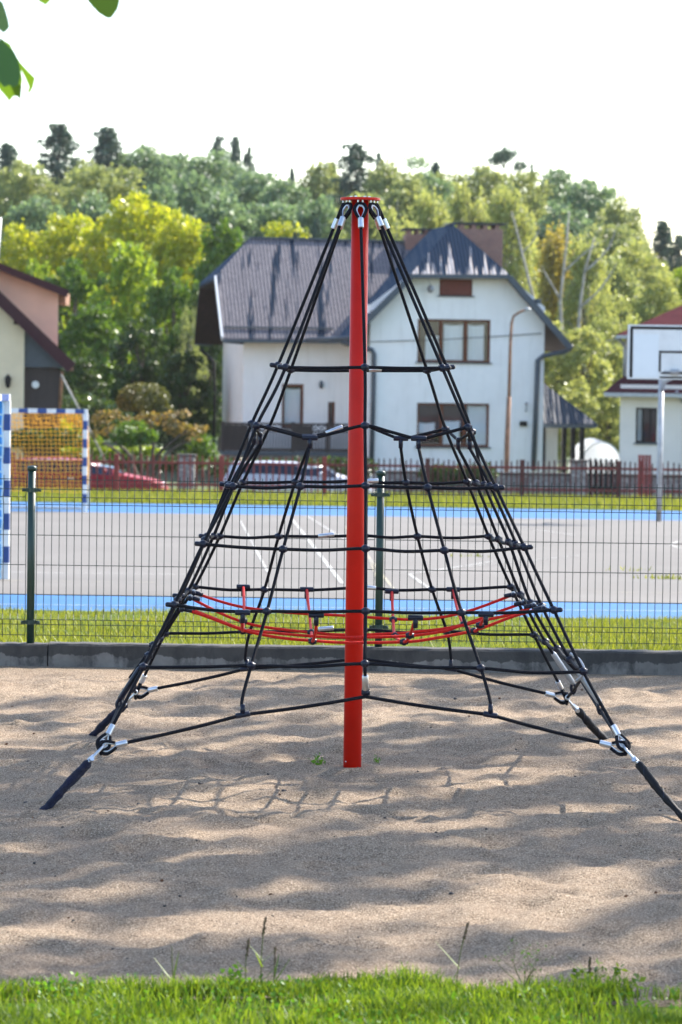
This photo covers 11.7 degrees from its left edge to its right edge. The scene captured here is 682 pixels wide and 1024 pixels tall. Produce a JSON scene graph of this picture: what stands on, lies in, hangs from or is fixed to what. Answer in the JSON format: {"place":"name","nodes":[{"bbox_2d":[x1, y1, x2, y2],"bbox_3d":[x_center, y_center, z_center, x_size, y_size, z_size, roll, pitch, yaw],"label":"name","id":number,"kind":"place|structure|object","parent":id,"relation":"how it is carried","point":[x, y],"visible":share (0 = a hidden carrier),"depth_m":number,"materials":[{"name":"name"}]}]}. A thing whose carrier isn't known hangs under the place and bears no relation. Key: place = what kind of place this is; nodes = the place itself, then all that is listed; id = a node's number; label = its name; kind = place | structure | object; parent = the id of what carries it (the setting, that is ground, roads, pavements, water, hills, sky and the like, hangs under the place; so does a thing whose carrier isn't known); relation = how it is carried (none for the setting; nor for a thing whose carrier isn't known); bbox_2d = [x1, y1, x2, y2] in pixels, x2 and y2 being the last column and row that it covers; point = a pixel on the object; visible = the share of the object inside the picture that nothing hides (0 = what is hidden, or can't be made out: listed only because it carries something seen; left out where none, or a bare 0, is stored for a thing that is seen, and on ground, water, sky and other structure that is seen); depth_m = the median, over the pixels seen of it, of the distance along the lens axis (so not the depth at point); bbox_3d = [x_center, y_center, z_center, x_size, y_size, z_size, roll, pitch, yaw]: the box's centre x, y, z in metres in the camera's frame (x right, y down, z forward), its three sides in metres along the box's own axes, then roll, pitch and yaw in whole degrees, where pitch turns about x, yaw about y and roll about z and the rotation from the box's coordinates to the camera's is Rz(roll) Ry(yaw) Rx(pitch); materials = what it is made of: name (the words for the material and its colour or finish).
{"place":"outdoors","nodes":[
{"label":"outdoors","id":0,"kind":"place"},
{"bbox_2d":[0,666,681,1006],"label":"sand","id":1,"kind":"structure","parent":0,"point":[251,831],"depth_m":14.45,"materials":[{"name":"beige sand"}]},
{"bbox_2d":[39,196,681,820],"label":"climbing pyramid","id":2,"kind":"object","parent":1,"relation":"on","point":[355,612],"visible":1,"depth_m":16.46,"materials":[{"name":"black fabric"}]},
{"bbox_2d":[0,511,681,602],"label":"court","id":3,"kind":"object","parent":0,"point":[239,574],"visible":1,"depth_m":43.25,"materials":[{"name":"concrete"}]},
{"bbox_2d":[0,394,10,578],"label":"handball goal","id":4,"kind":"object","parent":3,"relation":"on","point":[5,415],"visible":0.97,"depth_m":35.91,"materials":[{"name":"white metal"}]},
{"bbox_2d":[21,516,679,610],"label":"white court lines","id":5,"kind":"object","parent":3,"relation":"on","point":[327,563],"visible":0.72,"depth_m":40.55,"materials":[{"name":"white paint"}]},
{"bbox_2d":[627,324,681,520],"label":"basketball stand","id":6,"kind":"object","parent":3,"relation":"on","point":[654,351],"visible":0.98,"depth_m":61.68,"materials":[{"name":"white metal"}]},
{"bbox_2d":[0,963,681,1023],"bbox_3d":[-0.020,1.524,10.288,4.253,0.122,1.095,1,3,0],"label":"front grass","id":7,"kind":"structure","parent":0,"point":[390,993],"depth_m":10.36,"materials":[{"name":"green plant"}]},
{"bbox_2d":[0,502,681,618],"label":"running track","id":8,"kind":"structure","parent":0,"point":[80,602],"depth_m":32.50,"materials":[{"name":"blue rubber"}]},
{"bbox_2d":[3,408,89,511],"bbox_3d":[-6.469,-1.029,64.413,3.186,1.974,1.064,1,3,0],"label":"handball goal","id":9,"kind":"object","parent":8,"relation":"on","point":[85,472],"visible":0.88,"depth_m":64.09,"materials":[{"name":"orange fabric"}]},
{"bbox_2d":[0,601,681,649],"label":"lawn","id":10,"kind":"structure","parent":0,"point":[437,644],"depth_m":26.33,"materials":[{"name":"plant"}]},
{"bbox_2d":[0,0,681,261],"label":"sky","id":11,"kind":"structure","parent":0,"point":[588,88],"materials":[{"name":"white"}]},
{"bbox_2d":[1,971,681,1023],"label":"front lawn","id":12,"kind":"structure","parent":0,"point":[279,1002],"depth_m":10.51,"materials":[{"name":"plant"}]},
{"bbox_2d":[0,0,119,100],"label":"linden tree","id":13,"kind":"object","parent":12,"relation":"on","point":[12,67],"visible":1,"depth_m":8.56,"materials":[{"name":"green plant"}]},
{"bbox_2d":[10,486,681,510],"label":"lawn","id":14,"kind":"structure","parent":0,"point":[585,508],"depth_m":72.06,"materials":[{"name":"plant"}]},
{"bbox_2d":[10,452,681,498],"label":"picket fence","id":15,"kind":"object","parent":14,"relation":"on","point":[221,463],"visible":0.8,"depth_m":79.04,"materials":[{"name":"red paint"}]},
{"bbox_2d":[588,458,617,496],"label":"wooden gate","id":16,"kind":"structure","parent":14,"relation":"on","point":[600,473],"depth_m":81.64,"materials":[{"name":"black paint"}]},
{"bbox_2d":[65,381,650,615],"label":"terrain","id":17,"kind":"structure","parent":0,"point":[162,474],"depth_m":113.80,"materials":[{"name":"green plant"}]},
{"bbox_2d":[0,155,47,238],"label":"leafy tree","id":18,"kind":"object","parent":17,"relation":"on","point":[5,180],"visible":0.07,"depth_m":203.97,"materials":[{"name":"green plant"}]},
{"bbox_2d":[0,218,57,277],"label":"leafy tree","id":19,"kind":"object","parent":17,"relation":"on","point":[20,238],"visible":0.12,"depth_m":150.73,"materials":[{"name":"green plant"}]},
{"bbox_2d":[0,193,66,273],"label":"leafy tree","id":20,"kind":"object","parent":17,"relation":"on","point":[39,218],"visible":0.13,"depth_m":186.70,"materials":[{"name":"green plant"}]},
{"bbox_2d":[0,159,68,234],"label":"leafy tree","id":21,"kind":"object","parent":17,"relation":"on","point":[25,186],"visible":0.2,"depth_m":198.74,"materials":[{"name":"green plant"}]},
{"bbox_2d":[0,218,74,458],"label":"cream house","id":22,"kind":"structure","parent":17,"relation":"on","point":[34,358],"depth_m":98.33,"materials":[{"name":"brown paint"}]},
{"bbox_2d":[10,427,92,457],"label":"garden bush","id":23,"kind":"object","parent":17,"relation":"on","point":[64,441],"visible":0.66,"depth_m":97.32,"materials":[{"name":"green plant"}]},
{"bbox_2d":[36,122,86,195],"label":"spruce tree","id":24,"kind":"object","parent":17,"relation":"on","point":[58,138],"visible":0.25,"depth_m":226.60,"materials":[{"name":"green plant"}]},
{"bbox_2d":[27,209,118,325],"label":"leafy tree","id":25,"kind":"object","parent":17,"relation":"on","point":[58,250],"visible":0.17,"depth_m":149.23,"materials":[{"name":"green plant"}]},
{"bbox_2d":[44,256,110,395],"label":"leafy tree","id":26,"kind":"object","parent":17,"relation":"on","point":[79,282],"visible":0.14,"depth_m":133.19,"materials":[{"name":"green plant"}]},
{"bbox_2d":[61,354,110,448],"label":"leafy tree","id":27,"kind":"object","parent":17,"relation":"on","point":[90,381],"visible":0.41,"depth_m":115.66,"materials":[{"name":"green plant"}]},
{"bbox_2d":[60,188,129,295],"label":"leafy tree","id":28,"kind":"object","parent":17,"relation":"on","point":[92,209],"visible":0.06,"depth_m":181.13,"materials":[{"name":"green plant"}]},
{"bbox_2d":[58,301,132,440],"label":"leafy tree","id":29,"kind":"object","parent":17,"relation":"on","point":[90,316],"visible":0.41,"depth_m":123.37,"materials":[{"name":"green plant"}]},
{"bbox_2d":[61,390,137,446],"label":"garden bush","id":30,"kind":"object","parent":17,"relation":"on","point":[93,407],"visible":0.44,"depth_m":107.60,"materials":[{"name":"green plant"}]},
{"bbox_2d":[57,162,157,224],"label":"leafy tree","id":31,"kind":"object","parent":17,"relation":"on","point":[117,183],"visible":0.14,"depth_m":194.86,"materials":[{"name":"green plant"}]},
{"bbox_2d":[84,123,138,188],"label":"spruce tree","id":32,"kind":"object","parent":17,"relation":"on","point":[106,148],"visible":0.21,"depth_m":238.64,"materials":[{"name":"green plant"}]},
{"bbox_2d":[85,238,168,416],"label":"leafy tree","id":33,"kind":"object","parent":17,"relation":"on","point":[128,291],"visible":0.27,"depth_m":129.14,"materials":[{"name":"green plant"}]},
{"bbox_2d":[65,186,190,399],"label":"leafy tree","id":34,"kind":"object","parent":17,"relation":"on","point":[130,230],"visible":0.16,"depth_m":146.49,"materials":[{"name":"green plant"}]},
{"bbox_2d":[109,418,158,473],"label":"round bush","id":35,"kind":"object","parent":17,"relation":"on","point":[133,436],"visible":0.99,"depth_m":95.34,"materials":[{"name":"green plant"}]},
{"bbox_2d":[60,453,207,473],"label":"hedge","id":36,"kind":"object","parent":17,"relation":"on","point":[169,458],"visible":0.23,"depth_m":98.69,"materials":[{"name":"green plant"}]},
{"bbox_2d":[106,315,176,446],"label":"leafy tree","id":37,"kind":"object","parent":17,"relation":"on","point":[132,339],"visible":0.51,"depth_m":119.55,"materials":[{"name":"green plant"}]},
{"bbox_2d":[115,382,173,445],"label":"clipped topiary","id":38,"kind":"object","parent":17,"relation":"on","point":[130,398],"visible":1,"depth_m":102.62,"materials":[{"name":"green plant"}]},
{"bbox_2d":[114,142,180,204],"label":"leafy tree","id":39,"kind":"object","parent":17,"relation":"on","point":[157,170],"visible":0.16,"depth_m":238.11,"materials":[{"name":"green plant"}]},
{"bbox_2d":[89,408,207,478],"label":"orange shrub","id":40,"kind":"object","parent":17,"relation":"on","point":[155,419],"visible":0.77,"depth_m":96.92,"materials":[{"name":"brown plant"}]},
{"bbox_2d":[122,182,196,261],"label":"leafy tree","id":41,"kind":"object","parent":17,"relation":"on","point":[163,198],"visible":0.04,"depth_m":183.14,"materials":[{"name":"green plant"}]},
{"bbox_2d":[135,264,199,456],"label":"leafy tree","id":42,"kind":"object","parent":17,"relation":"on","point":[164,302],"visible":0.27,"depth_m":127.31,"materials":[{"name":"green plant"}]},
{"bbox_2d":[138,208,210,440],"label":"leafy tree","id":43,"kind":"object","parent":17,"relation":"on","point":[183,244],"visible":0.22,"depth_m":142.99,"materials":[{"name":"green plant"}]},
{"bbox_2d":[154,350,214,455],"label":"leafy tree","id":44,"kind":"object","parent":17,"relation":"on","point":[179,384],"visible":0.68,"depth_m":116.58,"materials":[{"name":"green plant"}]},
{"bbox_2d":[175,303,208,447],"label":"leafy tree","id":45,"kind":"object","parent":17,"relation":"on","point":[185,326],"visible":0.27,"depth_m":120.75,"materials":[{"name":"green plant"}]},
{"bbox_2d":[177,433,217,483],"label":"garden bush","id":46,"kind":"object","parent":17,"relation":"on","point":[205,450],"visible":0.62,"depth_m":104.86,"materials":[{"name":"green plant"}]},
{"bbox_2d":[167,170,229,218],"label":"leafy tree","id":47,"kind":"object","parent":17,"relation":"on","point":[203,188],"visible":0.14,"depth_m":210.42,"materials":[{"name":"green plant"}]},
{"bbox_2d":[175,293,222,439],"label":"leafy tree","id":48,"kind":"object","parent":17,"relation":"on","point":[214,353],"visible":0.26,"depth_m":125.68,"materials":[{"name":"green plant"}]},
{"bbox_2d":[187,216,242,451],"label":"leafy tree","id":49,"kind":"object","parent":17,"relation":"on","point":[216,255],"visible":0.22,"depth_m":135.32,"materials":[{"name":"green plant"}]},
{"bbox_2d":[172,147,257,207],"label":"leafy tree","id":50,"kind":"object","parent":17,"relation":"on","point":[198,164],"visible":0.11,"depth_m":230.28,"materials":[{"name":"green plant"}]},
{"bbox_2d":[191,188,269,252],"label":"leafy tree","id":51,"kind":"object","parent":17,"relation":"on","point":[219,208],"visible":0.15,"depth_m":184.81,"materials":[{"name":"green plant"}]},
{"bbox_2d":[214,170,287,241],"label":"leafy tree","id":52,"kind":"object","parent":17,"relation":"on","point":[257,183],"visible":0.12,"depth_m":223.94,"materials":[{"name":"green plant"}]},
{"bbox_2d":[237,200,297,236],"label":"leafy tree","id":53,"kind":"object","parent":17,"relation":"on","point":[268,214],"visible":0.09,"depth_m":186.87,"materials":[{"name":"green plant"}]},
{"bbox_2d":[256,176,311,237],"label":"leafy tree","id":54,"kind":"object","parent":17,"relation":"on","point":[279,191],"visible":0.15,"depth_m":214.64,"materials":[{"name":"green plant"}]},
{"bbox_2d":[261,217,311,237],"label":"leafy tree","id":55,"kind":"object","parent":17,"relation":"on","point":[279,230],"visible":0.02,"depth_m":157.21,"materials":[{"name":"yellow plant"}]},
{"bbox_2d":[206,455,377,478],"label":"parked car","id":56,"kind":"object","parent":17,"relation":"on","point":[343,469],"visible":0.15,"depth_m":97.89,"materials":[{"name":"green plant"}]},
{"bbox_2d":[285,193,337,237],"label":"leafy tree","id":57,"kind":"object","parent":17,"relation":"on","point":[323,211],"visible":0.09,"depth_m":182.48,"materials":[{"name":"green plant"}]},
{"bbox_2d":[295,159,353,211],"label":"leafy tree","id":58,"kind":"object","parent":17,"relation":"on","point":[319,182],"visible":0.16,"depth_m":230.54,"materials":[{"name":"green plant"}]},
{"bbox_2d":[0,641,681,674],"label":"concrete kerb","id":59,"kind":"structure","parent":17,"relation":"on","point":[131,655],"depth_m":21.69,"materials":[{"name":"grey concrete"}]},
{"bbox_2d":[0,466,681,646],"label":"wire fence","id":60,"kind":"object","parent":59,"relation":"on","point":[32,490],"visible":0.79,"depth_m":21.73,"materials":[{"name":"black metal"}]},
{"bbox_2d":[325,137,378,234],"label":"spruce tree","id":61,"kind":"object","parent":17,"relation":"on","point":[353,164],"visible":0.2,"depth_m":220.81,"materials":[{"name":"green plant"}]},
{"bbox_2d":[329,189,400,239],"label":"leafy tree","id":62,"kind":"object","parent":17,"relation":"on","point":[371,228],"visible":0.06,"depth_m":178.88,"materials":[{"name":"green plant"}]},
{"bbox_2d":[360,157,405,201],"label":"leafy tree","id":63,"kind":"object","parent":17,"relation":"on","point":[382,181],"visible":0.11,"depth_m":214.72,"materials":[{"name":"green plant"}]},
{"bbox_2d":[194,222,597,478],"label":"white house","id":64,"kind":"structure","parent":17,"relation":"on","point":[474,296],"depth_m":110.52,"materials":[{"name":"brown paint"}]},
{"bbox_2d":[280,384,303,428],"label":"window","id":65,"kind":"structure","parent":64,"relation":"in","point":[292,400],"depth_m":112.13,"materials":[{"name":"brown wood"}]},
{"bbox_2d":[415,403,490,448],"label":"window","id":66,"kind":"structure","parent":64,"relation":"in","point":[428,418],"depth_m":109.91,"materials":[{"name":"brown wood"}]},
{"bbox_2d":[415,319,491,363],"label":"window","id":67,"kind":"structure","parent":64,"relation":"in","point":[470,350],"depth_m":109.72,"materials":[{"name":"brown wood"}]},
{"bbox_2d":[437,279,474,296],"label":"window","id":68,"kind":"structure","parent":64,"relation":"in","point":[447,287],"depth_m":109.46,"materials":[{"name":"brown wood"}]},
{"bbox_2d":[371,195,421,240],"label":"birch tree","id":69,"kind":"object","parent":17,"relation":"on","point":[393,223],"visible":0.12,"depth_m":157.46,"materials":[{"name":"green plant"}]},
{"bbox_2d":[375,170,448,231],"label":"leafy tree","id":70,"kind":"object","parent":17,"relation":"on","point":[404,191],"visible":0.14,"depth_m":202.64,"materials":[{"name":"green plant"}]},
{"bbox_2d":[407,180,453,231],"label":"birch tree","id":71,"kind":"object","parent":17,"relation":"on","point":[428,213],"visible":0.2,"depth_m":161.02,"materials":[{"name":"green plant"}]},
{"bbox_2d":[407,168,457,220],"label":"leafy tree","id":72,"kind":"object","parent":17,"relation":"on","point":[445,191],"visible":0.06,"depth_m":206.93,"materials":[{"name":"green plant"}]},
{"bbox_2d":[418,462,498,495],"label":"dark hedge","id":73,"kind":"object","parent":17,"relation":"on","point":[456,473],"visible":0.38,"depth_m":90.32,"materials":[{"name":"green plant"}]},
{"bbox_2d":[443,170,490,228],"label":"birch tree","id":74,"kind":"object","parent":17,"relation":"on","point":[462,211],"visible":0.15,"depth_m":165.17,"materials":[{"name":"green plant"}]},
{"bbox_2d":[448,161,513,222],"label":"leafy tree","id":75,"kind":"object","parent":17,"relation":"on","point":[493,178],"visible":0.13,"depth_m":216.25,"materials":[{"name":"green plant"}]},
{"bbox_2d":[472,143,531,197],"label":"pine tree","id":76,"kind":"object","parent":17,"relation":"on","point":[504,155],"visible":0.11,"depth_m":244.67,"materials":[{"name":"green plant"}]},
{"bbox_2d":[477,175,540,298],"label":"birch tree","id":77,"kind":"object","parent":17,"relation":"on","point":[507,203],"visible":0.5,"depth_m":156.91,"materials":[{"name":"green plant"}]},
{"bbox_2d":[504,308,530,471],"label":"lamp pole","id":78,"kind":"object","parent":17,"relation":"on","point":[507,432],"visible":0.9,"depth_m":92.40,"materials":[{"name":"grey metal"}]},
{"bbox_2d":[488,168,554,238],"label":"leafy tree","id":79,"kind":"object","parent":17,"relation":"on","point":[536,199],"visible":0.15,"depth_m":212.53,"materials":[{"name":"green plant"}]},
{"bbox_2d":[374,470,681,500],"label":"stone wall","id":80,"kind":"structure","parent":17,"relation":"on","point":[562,475],"depth_m":91.38,"materials":[{"name":"concrete"}]},
{"bbox_2d":[526,165,591,215],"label":"leafy tree","id":81,"kind":"object","parent":17,"relation":"on","point":[562,177],"visible":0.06,"depth_m":230.37,"materials":[{"name":"green plant"}]},
{"bbox_2d":[533,212,596,372],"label":"birch tree","id":82,"kind":"object","parent":17,"relation":"on","point":[551,261],"visible":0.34,"depth_m":139.08,"materials":[{"name":"green plant"}]},
{"bbox_2d":[530,201,600,256],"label":"leafy tree","id":83,"kind":"object","parent":17,"relation":"on","point":[578,223],"visible":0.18,"depth_m":198.60,"materials":[{"name":"green plant"}]},
{"bbox_2d":[557,382,599,459],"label":"leafy tree","id":84,"kind":"object","parent":17,"relation":"on","point":[580,396],"visible":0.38,"depth_m":120.56,"materials":[{"name":"green plant"}]},
{"bbox_2d":[544,325,616,446],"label":"leafy tree","id":85,"kind":"object","parent":17,"relation":"on","point":[567,365],"visible":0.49,"depth_m":124.50,"materials":[{"name":"green plant"}]},
{"bbox_2d":[549,227,622,375],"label":"birch tree","id":86,"kind":"object","parent":17,"relation":"on","point":[594,282],"visible":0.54,"depth_m":137.24,"materials":[{"name":"green plant"}]},
{"bbox_2d":[543,175,636,236],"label":"leafy tree","id":87,"kind":"object","parent":17,"relation":"on","point":[584,187],"visible":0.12,"depth_m":223.89,"materials":[{"name":"green plant"}]},
{"bbox_2d":[569,438,618,473],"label":"tarpaulin tunnel","id":88,"kind":"structure","parent":17,"relation":"on","point":[597,449],"depth_m":112.03,"materials":[{"name":"white paint"}]},
{"bbox_2d":[590,388,619,452],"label":"leafy tree","id":89,"kind":"object","parent":17,"relation":"on","point":[605,416],"visible":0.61,"depth_m":121.58,"materials":[{"name":"green plant"}]},
{"bbox_2d":[588,342,622,439],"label":"leafy tree","id":90,"kind":"object","parent":17,"relation":"on","point":[614,355],"visible":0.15,"depth_m":126.53,"materials":[{"name":"green plant"}]},
{"bbox_2d":[573,220,645,276],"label":"leafy tree","id":91,"kind":"object","parent":17,"relation":"on","point":[621,235],"visible":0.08,"depth_m":186.65,"materials":[{"name":"green plant"}]},
{"bbox_2d":[581,290,641,382],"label":"leafy tree","id":92,"kind":"object","parent":17,"relation":"on","point":[603,326],"visible":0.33,"depth_m":133.70,"materials":[{"name":"green plant"}]},
{"bbox_2d":[593,253,647,368],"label":"leafy tree","id":93,"kind":"object","parent":17,"relation":"on","point":[626,280],"visible":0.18,"depth_m":155.07,"materials":[{"name":"green plant"}]},
{"bbox_2d":[592,195,650,269],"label":"leafy tree","id":94,"kind":"object","parent":17,"relation":"on","point":[615,215],"visible":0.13,"depth_m":212.79,"materials":[{"name":"green plant"}]},
{"bbox_2d":[608,237,674,315],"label":"leafy tree","id":95,"kind":"object","parent":17,"relation":"on","point":[641,263],"visible":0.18,"depth_m":176.99,"materials":[{"name":"green plant"}]},
{"bbox_2d":[604,305,681,473],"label":"house","id":96,"kind":"structure","parent":17,"relation":"on","point":[638,416],"depth_m":103.93,"materials":[{"name":"white paint"}]},
{"bbox_2d":[633,408,656,444],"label":"window","id":97,"kind":"structure","parent":96,"relation":"in","point":[646,418],"depth_m":104.11,"materials":[{"name":"grey glass"}]},
{"bbox_2d":[619,269,681,344],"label":"leafy tree","id":98,"kind":"object","parent":17,"relation":"on","point":[661,286],"visible":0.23,"depth_m":149.35,"materials":[{"name":"green plant"}]},
{"bbox_2d":[650,218,675,271],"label":"spruce tree","id":99,"kind":"object","parent":17,"relation":"on","point":[663,237],"visible":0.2,"depth_m":225.05,"materials":[{"name":"green plant"}]},
{"label":"road","id":100,"kind":"structure","parent":0,"visible":0},
{"bbox_2d":[15,457,168,491],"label":"parked car","id":101,"kind":"object","parent":100,"relation":"on","point":[100,472],"visible":0.26,"depth_m":85.77,"materials":[{"name":"red paint"}]},
{"bbox_2d":[224,461,371,493],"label":"parked car","id":102,"kind":"object","parent":100,"relation":"on","point":[282,472],"visible":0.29,"depth_m":85.77,"materials":[{"name":"silver metal"}]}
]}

